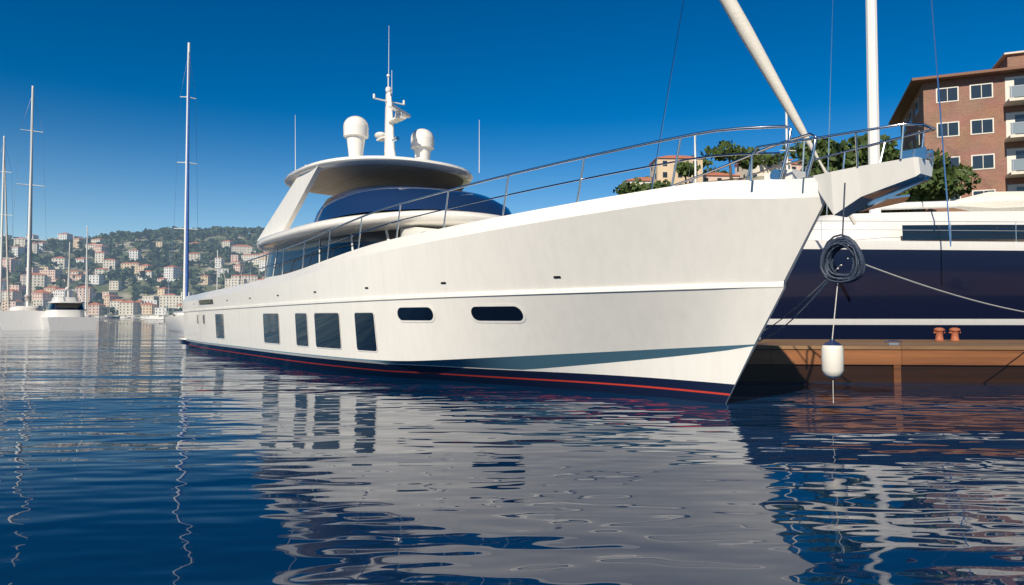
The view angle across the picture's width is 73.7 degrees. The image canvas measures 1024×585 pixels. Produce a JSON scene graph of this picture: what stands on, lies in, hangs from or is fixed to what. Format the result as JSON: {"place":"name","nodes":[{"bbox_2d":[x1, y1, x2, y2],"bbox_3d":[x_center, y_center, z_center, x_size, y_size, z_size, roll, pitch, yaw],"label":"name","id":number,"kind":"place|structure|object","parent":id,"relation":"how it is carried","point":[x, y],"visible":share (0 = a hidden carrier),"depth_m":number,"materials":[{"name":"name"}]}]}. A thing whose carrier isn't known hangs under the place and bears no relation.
{"place":"outdoors","nodes":[
{"label":"outdoors","id":0,"kind":"place"},
{"bbox_2d":[2,176,763,316],"bbox_3d":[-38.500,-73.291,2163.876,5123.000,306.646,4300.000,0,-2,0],"label":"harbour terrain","id":1,"kind":"structure","parent":0,"point":[124,292],"depth_m":824.21,"materials":[{"name":"green plant"}]},
{"bbox_2d":[2,226,264,314],"bbox_3d":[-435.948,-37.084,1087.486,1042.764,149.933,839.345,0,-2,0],"label":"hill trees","id":2,"kind":"object","parent":1,"relation":"on","point":[155,255],"visible":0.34,"depth_m":873.49,"materials":[{"name":"green plant"}]},
{"bbox_2d":[0,233,268,314],"bbox_3d":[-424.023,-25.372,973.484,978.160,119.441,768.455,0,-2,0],"label":"buildings","id":3,"kind":"structure","parent":1,"relation":"on","point":[42,277],"depth_m":778.20,"materials":[{"name":"beige paint"}]},
{"bbox_2d":[620,155,801,184],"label":"houses","id":4,"kind":"structure","parent":1,"relation":"on","point":[663,172],"depth_m":181.11,"materials":[{"name":"beige paint"}]},
{"bbox_2d":[613,132,980,215],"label":"slope trees","id":5,"kind":"object","parent":1,"relation":"on","point":[933,188],"visible":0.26,"depth_m":50.65,"materials":[{"name":"green plant"}]},
{"bbox_2d":[889,50,1023,211],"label":"brick apartment block","id":6,"kind":"structure","parent":1,"relation":"on","point":[982,113],"depth_m":58.62,"materials":[{"name":"brown brick"}]},
{"bbox_2d":[0,318,1023,584],"bbox_3d":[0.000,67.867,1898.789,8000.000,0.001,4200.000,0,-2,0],"label":"sea water","id":7,"kind":"structure","parent":0,"point":[142,452],"depth_m":6.61,"materials":[{"name":"blue liquid"}]},
{"bbox_2d":[0,136,17,310],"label":"sloop","id":8,"kind":"object","parent":7,"relation":"in","point":[3,171],"visible":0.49,"depth_m":94.94,"materials":[{"name":"white metal"}]},
{"bbox_2d":[0,86,51,329],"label":"sloop","id":9,"kind":"object","parent":7,"relation":"on","point":[27,316],"visible":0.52,"depth_m":84.82,"materials":[{"name":"white paint"}]},
{"bbox_2d":[62,242,74,296],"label":"sailboat mast","id":10,"kind":"object","parent":7,"relation":"in","point":[68,285],"visible":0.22,"depth_m":133.20,"materials":[{"name":"white metal"}]},
{"bbox_2d":[40,287,97,330],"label":"cruiser","id":11,"kind":"object","parent":7,"relation":"on","point":[65,313],"visible":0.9,"depth_m":77.61,"materials":[{"name":"white paint"}]},
{"bbox_2d":[77,226,95,316],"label":"sloop","id":12,"kind":"object","parent":7,"relation":"on","point":[86,292],"visible":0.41,"depth_m":129.07,"materials":[{"name":"white metal"}]},
{"bbox_2d":[2,286,193,319],"bbox_3d":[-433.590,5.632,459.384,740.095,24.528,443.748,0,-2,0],"label":"moored boats","id":13,"kind":"object","parent":7,"relation":"on","point":[155,317],"visible":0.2,"depth_m":523.38,"materials":[{"name":"grey"}]},
{"bbox_2d":[164,42,200,331],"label":"sloop","id":14,"kind":"object","parent":7,"relation":"on","point":[174,321],"visible":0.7,"depth_m":72.43,"materials":[{"name":"white paint"}]},
{"bbox_2d":[209,250,227,289],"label":"sailboat mast","id":15,"kind":"object","parent":7,"relation":"in","point":[217,271],"visible":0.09,"depth_m":161.09,"materials":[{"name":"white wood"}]},
{"bbox_2d":[179,58,935,403],"bbox_3d":[-4.396,-2.838,23.033,6.440,12.200,33.812,2,-3,-37],"label":"motor yacht","id":16,"kind":"object","parent":7,"relation":"on","point":[421,264],"visible":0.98,"depth_m":14.07,"materials":[{"name":"white paint"}]},
{"bbox_2d":[759,257,1023,340],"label":"mooring ropes","id":17,"kind":"object","parent":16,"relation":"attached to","point":[878,270],"visible":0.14,"depth_m":11.96,"materials":[{"name":"beige"}]},
{"bbox_2d":[687,135,703,182],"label":"mast","id":18,"kind":"object","parent":7,"relation":"on","point":[695,170],"visible":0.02,"depth_m":69.55,"materials":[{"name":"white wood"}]},
{"bbox_2d":[779,112,800,169],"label":"mast","id":19,"kind":"object","parent":7,"relation":"on","point":[786,123],"visible":0.02,"depth_m":71.72,"materials":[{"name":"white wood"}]},
{"bbox_2d":[651,0,1023,339],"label":"sailboat","id":20,"kind":"object","parent":7,"relation":"on","point":[974,250],"visible":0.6,"depth_m":23.87,"materials":[{"name":"blue paint"}]},
{"bbox_2d":[719,0,856,224],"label":"furled genoa stay","id":21,"kind":"object","parent":20,"relation":"attached to","point":[742,25],"visible":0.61,"depth_m":20.85,"materials":[{"name":"white fabric"}]},
{"bbox_2d":[738,339,1023,382],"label":"dock","id":22,"kind":"object","parent":7,"relation":"in","point":[908,361],"visible":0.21,"depth_m":16.14,"materials":[{"name":"brown wood"}]},
{"bbox_2d":[884,340,901,344],"bbox_3d":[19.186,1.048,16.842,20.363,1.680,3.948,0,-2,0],"label":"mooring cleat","id":23,"kind":"object","parent":22,"relation":"on","point":[893,341],"visible":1,"depth_m":16.48,"materials":[{"name":"silver metal"}]},
{"bbox_2d":[933,328,960,340],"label":"dock bollards","id":24,"kind":"object","parent":22,"relation":"on","point":[939,332],"visible":0.94,"depth_m":19.27,"materials":[{"name":"orange metal"}]},
{"bbox_2d":[0,0,1023,239],"label":"sky","id":25,"kind":"structure","parent":0,"point":[543,82],"materials":[{"name":"blue"}]}
]}

